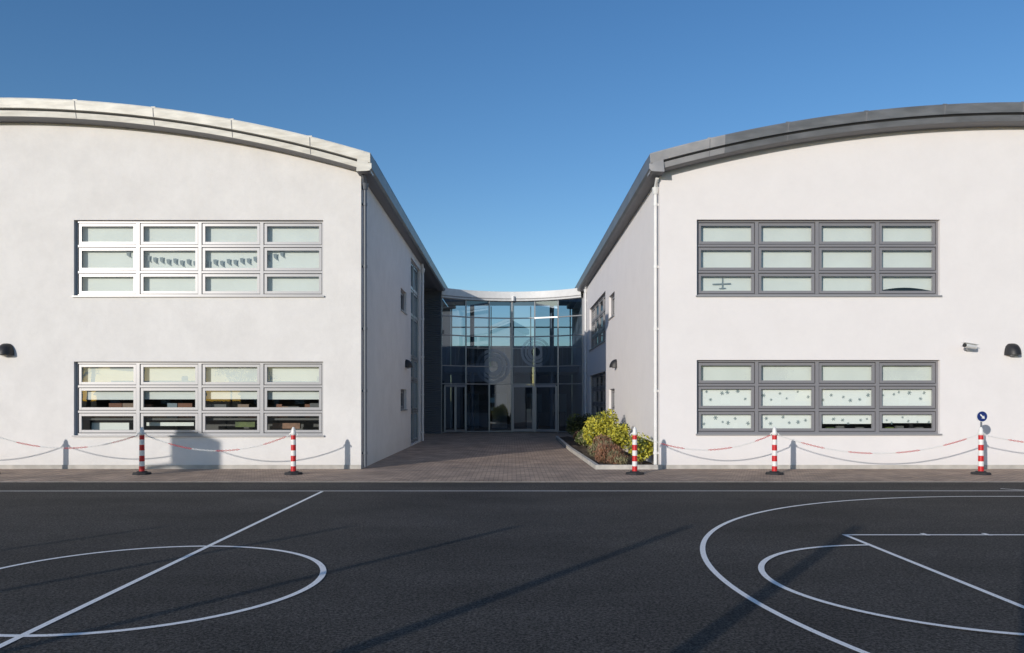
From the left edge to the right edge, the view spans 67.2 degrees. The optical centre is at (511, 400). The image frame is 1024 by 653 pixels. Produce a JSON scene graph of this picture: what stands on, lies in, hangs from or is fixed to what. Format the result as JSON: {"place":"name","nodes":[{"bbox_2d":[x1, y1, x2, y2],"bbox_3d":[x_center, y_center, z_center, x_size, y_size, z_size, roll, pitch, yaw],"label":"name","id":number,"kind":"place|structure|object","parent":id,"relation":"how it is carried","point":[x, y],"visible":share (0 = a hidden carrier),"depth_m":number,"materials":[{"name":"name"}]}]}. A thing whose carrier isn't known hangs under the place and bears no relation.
{"place":"outdoors","nodes":[
{"label":"outdoors","id":0,"kind":"place"},
{"bbox_2d":[0,482,1023,652],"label":"asphalt playground","id":1,"kind":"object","parent":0,"point":[516,567],"depth_m":7.90},
{"bbox_2d":[0,489,1023,652],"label":"court line markings","id":2,"kind":"object","parent":1,"relation":"on","point":[761,569],"visible":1,"depth_m":7.06,"materials":[{"name":"paint"}]},
{"bbox_2d":[0,432,1023,481],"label":"block paving","id":3,"kind":"structure","parent":0,"point":[502,456],"depth_m":18.40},
{"bbox_2d":[132,427,151,474],"bbox_3d":[-8.500,1.157,17.700,0.397,1.085,0.397,0,0,23],"label":"chain barrier post","id":4,"kind":"object","parent":3,"relation":"on","point":[142,434],"visible":1,"depth_m":17.65,"materials":[{"name":"plastic"}]},
{"bbox_2d":[0,435,137,448],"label":"barrier chain","id":5,"kind":"object","parent":4,"relation":"attached to","point":[66,447],"visible":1,"depth_m":17.70,"materials":[{"name":"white plastic"}]},
{"bbox_2d":[145,435,288,451],"bbox_3d":[-6.760,0.983,17.700,3.319,0.392,0.038,0,0,0],"label":"barrier chain","id":6,"kind":"object","parent":4,"relation":"attached to","point":[213,450],"visible":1,"depth_m":17.70,"materials":[{"name":"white plastic"}]},
{"bbox_2d":[0,122,440,468],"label":"walls","id":7,"kind":"structure","parent":3,"relation":"on","point":[58,181],"depth_m":19.10,"materials":[{"name":"white paint"}]},
{"bbox_2d":[0,343,13,355],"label":"wall lamp","id":8,"kind":"object","parent":7,"relation":"attached to","point":[6,349],"visible":1,"depth_m":18.95,"materials":[{"name":"black metal"}]},
{"bbox_2d":[83,227,318,429],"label":"interiors","id":9,"kind":"object","parent":7,"relation":"in","point":[214,259],"visible":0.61,"depth_m":19.34,"materials":[{"name":"grey"}]},
{"bbox_2d":[0,98,447,296],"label":"roof","id":10,"kind":"structure","parent":7,"relation":"on","point":[83,112],"depth_m":18.74,"materials":[{"name":"metal"}]},
{"bbox_2d":[72,221,417,443],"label":"window frames","id":11,"kind":"structure","parent":7,"relation":"attached to","point":[200,272],"depth_m":19.21,"materials":[{"name":"white metal"}]},
{"bbox_2d":[411,266,416,439],"bbox_3d":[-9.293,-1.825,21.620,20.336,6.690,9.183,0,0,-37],"label":"window glass","id":12,"kind":"object","parent":11,"relation":"in","point":[415,355],"visible":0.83,"depth_m":30.63,"materials":[{"name":"grey glass"}]},
{"bbox_2d":[361,174,424,466],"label":"downpipes","id":13,"kind":"object","parent":7,"relation":"attached to","point":[364,265],"visible":1,"depth_m":19.19,"materials":[{"name":"grey metal"}]},
{"bbox_2d":[405,359,412,368],"bbox_3d":[-3.615,-1.280,27.100,0.249,0.320,0.380,0,0,0],"label":"wall lamp","id":14,"kind":"object","parent":7,"relation":"attached to","point":[408,364],"visible":1,"depth_m":26.97,"materials":[{"name":"black metal"}]},
{"bbox_2d":[284,427,302,474],"bbox_3d":[-5.020,1.157,17.700,0.397,1.085,0.397,0,0,23],"label":"chain barrier post","id":15,"kind":"object","parent":3,"relation":"on","point":[293,433],"visible":1,"depth_m":17.65,"materials":[{"name":"plastic"}]},
{"bbox_2d":[441,288,582,432],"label":"glazed entrance link","id":16,"kind":"object","parent":3,"relation":"on","point":[511,361],"visible":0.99,"depth_m":40.59,"materials":[{"name":"glass"}]},
{"bbox_2d":[556,436,661,468],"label":"planter kerb","id":17,"kind":"structure","parent":3,"relation":"on","point":[590,462],"depth_m":18.95,"materials":[{"name":"concrete"}]},
{"bbox_2d":[560,436,653,464],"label":"planting bed soil","id":18,"kind":"structure","parent":17,"relation":"in","point":[572,443],"depth_m":24.16,"materials":[{"name":"brown soil"}]},
{"bbox_2d":[572,430,580,443],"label":"green shrub","id":19,"kind":"object","parent":18,"relation":"on","point":[574,434],"visible":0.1,"depth_m":28.50,"materials":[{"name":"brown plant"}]},
{"bbox_2d":[566,413,593,435],"bbox_3d":[2.767,1.068,30.957,1.225,1.176,1.347,0,0,0],"label":"dark evergreen shrub","id":20,"kind":"object","parent":18,"relation":"on","point":[576,423],"visible":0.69,"depth_m":30.70,"materials":[{"name":"green plant"}]},
{"bbox_2d":[574,430,588,447],"bbox_3d":[2.567,1.322,26.652,0.888,0.672,1.212,0,0,35],"label":"green shrub","id":21,"kind":"object","parent":18,"relation":"on","point":[579,438],"visible":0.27,"depth_m":26.41,"materials":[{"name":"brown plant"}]},
{"bbox_2d":[582,408,618,445],"bbox_3d":[2.857,0.956,24.513,1.256,1.400,1.387,0,0,0],"label":"variegated shrub","id":22,"kind":"object","parent":18,"relation":"on","point":[600,425],"visible":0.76,"depth_m":24.27,"materials":[{"name":"yellow plant"}]},
{"bbox_2d":[587,434,613,456],"bbox_3d":[2.562,1.306,22.158,0.820,0.752,1.135,0,0,21],"label":"heather shrub","id":23,"kind":"object","parent":18,"relation":"on","point":[599,439],"visible":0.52,"depth_m":22.09,"materials":[{"name":"brown plant"}]},
{"bbox_2d":[594,442,624,462],"bbox_3d":[2.595,1.405,20.468,0.859,0.585,0.978,0,0,0],"label":"heather shrub","id":24,"kind":"object","parent":18,"relation":"on","point":[603,449],"visible":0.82,"depth_m":20.27,"materials":[{"name":"brown plant"}]},
{"bbox_2d":[607,450,629,464],"bbox_3d":[2.720,1.468,19.605,0.560,0.441,0.754,0,0,-21],"label":"heather shrub","id":25,"kind":"object","parent":18,"relation":"on","point":[618,459],"visible":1,"depth_m":19.53,"materials":[{"name":"brown plant"}]},
{"bbox_2d":[607,422,631,450],"bbox_3d":[3.172,1.147,22.740,0.738,1.016,1.035,0,0,0],"label":"variegated shrub","id":26,"kind":"object","parent":18,"relation":"on","point":[621,436],"visible":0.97,"depth_m":22.54,"materials":[{"name":"yellow plant"}]},
{"bbox_2d":[627,432,653,464],"bbox_3d":[3.302,1.230,19.765,0.718,0.852,1.014,0,0,0],"label":"yellow shrub","id":27,"kind":"object","parent":18,"relation":"on","point":[645,448],"visible":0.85,"depth_m":19.54,"materials":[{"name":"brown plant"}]},
{"bbox_2d":[626,427,643,474],"bbox_3d":[2.820,1.157,17.700,0.397,1.085,0.397,0,0,23],"label":"chain barrier post","id":28,"kind":"object","parent":3,"relation":"on","point":[634,433],"visible":1,"depth_m":17.65,"materials":[{"name":"red plastic"}]},
{"bbox_2d":[638,435,770,450],"bbox_3d":[4.425,0.973,17.700,3.049,0.372,0.038,0,0,0],"label":"barrier chain","id":29,"kind":"object","parent":28,"relation":"attached to","point":[704,449],"visible":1,"depth_m":17.70,"materials":[{"name":"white plastic"}]},
{"bbox_2d":[765,427,783,474],"bbox_3d":[6.030,1.157,17.700,0.397,1.085,0.397,0,0,23],"label":"chain barrier post","id":30,"kind":"object","parent":3,"relation":"on","point":[774,433],"visible":1,"depth_m":17.65,"materials":[{"name":"plastic"}]},
{"bbox_2d":[778,435,976,453],"bbox_3d":[8.400,1.012,17.700,4.579,0.453,0.038,0,0,0],"label":"barrier chain","id":31,"kind":"object","parent":30,"relation":"attached to","point":[877,453],"visible":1,"depth_m":17.70,"materials":[{"name":"white plastic"}]},
{"bbox_2d":[970,427,991,474],"bbox_3d":[10.770,1.157,17.700,0.397,1.085,0.397,0,0,-23],"label":"chain barrier post","id":32,"kind":"object","parent":3,"relation":"on","point":[981,434],"visible":1,"depth_m":17.65,"materials":[{"name":"plastic"}]},
{"bbox_2d":[976,411,987,426],"bbox_3d":[10.790,0.448,17.709,0.250,0.405,0.061,0,0,0],"label":"direction arrow sign","id":33,"kind":"object","parent":32,"relation":"on","point":[981,416],"visible":1,"depth_m":17.68,"materials":[{"name":"blue metal"}]},
{"bbox_2d":[0,0,1023,291],"label":"sky","id":34,"kind":"structure","parent":0,"point":[510,136],"materials":[{"name":"blue"}]},
{"bbox_2d":[581,127,1023,468],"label":"walls","id":35,"kind":"structure","parent":0,"point":[964,187],"depth_m":19.10,"materials":[{"name":"white paint"}]},
{"bbox_2d":[609,359,616,367],"bbox_3d":[3.534,-1.280,27.000,0.249,0.320,0.380,0,0,0],"label":"wall lamp","id":36,"kind":"object","parent":35,"relation":"attached to","point":[613,363],"visible":1,"depth_m":26.87,"materials":[{"name":"black metal"}]},
{"bbox_2d":[584,177,658,464],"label":"downpipes","id":37,"kind":"object","parent":35,"relation":"attached to","point":[655,189],"visible":0.88,"depth_m":19.22,"materials":[{"name":"white plastic"}]},
{"bbox_2d":[593,226,930,427],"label":"interiors","id":38,"kind":"object","parent":35,"relation":"in","point":[802,259],"visible":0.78,"depth_m":19.34,"materials":[{"name":"grey"}]},
{"bbox_2d":[589,220,941,434],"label":"window frames","id":39,"kind":"structure","parent":35,"relation":"attached to","point":[816,272],"depth_m":19.21,"materials":[{"name":"grey metal"}]},
{"bbox_2d":[575,101,1023,294],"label":"roof","id":40,"kind":"structure","parent":35,"relation":"on","point":[867,122],"depth_m":18.74,"materials":[{"name":"metal"}]},
{"bbox_2d":[960,342,978,350],"bbox_3d":[11.195,-1.315,18.923,0.488,0.201,0.304,0,0,-14],"label":"security camera","id":41,"kind":"object","parent":35,"relation":"attached to","point":[969,346],"visible":1,"depth_m":18.80,"materials":[{"name":"white plastic"}]},
{"bbox_2d":[1004,343,1021,355],"bbox_3d":[12.380,-1.250,18.974,0.380,0.320,0.249,0,0,0],"label":"wall lamp","id":42,"kind":"object","parent":35,"relation":"attached to","point":[1012,349],"visible":1,"depth_m":18.94,"materials":[{"name":"black metal"}]},
{"label":"ground","id":43,"kind":"structure","parent":0,"visible":0},
{"bbox_2d":[0,481,1023,481],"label":"paving edging","id":44,"kind":"object","parent":43,"relation":"on","point":[511,481],"visible":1,"depth_m":16.08,"materials":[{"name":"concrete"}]},
{"bbox_3d":[15.200,1.157,17.700,0.430,1.085,0.430,0,0,0],"label":"chain barrier post","id":45,"kind":"object","parent":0,"visible":0},
{"bbox_2d":[984,434,1022,442],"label":"barrier chain","id":46,"kind":"object","parent":45,"relation":"attached to","point":[1002,438],"visible":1,"depth_m":17.70,"materials":[{"name":"white plastic"}]}
]}

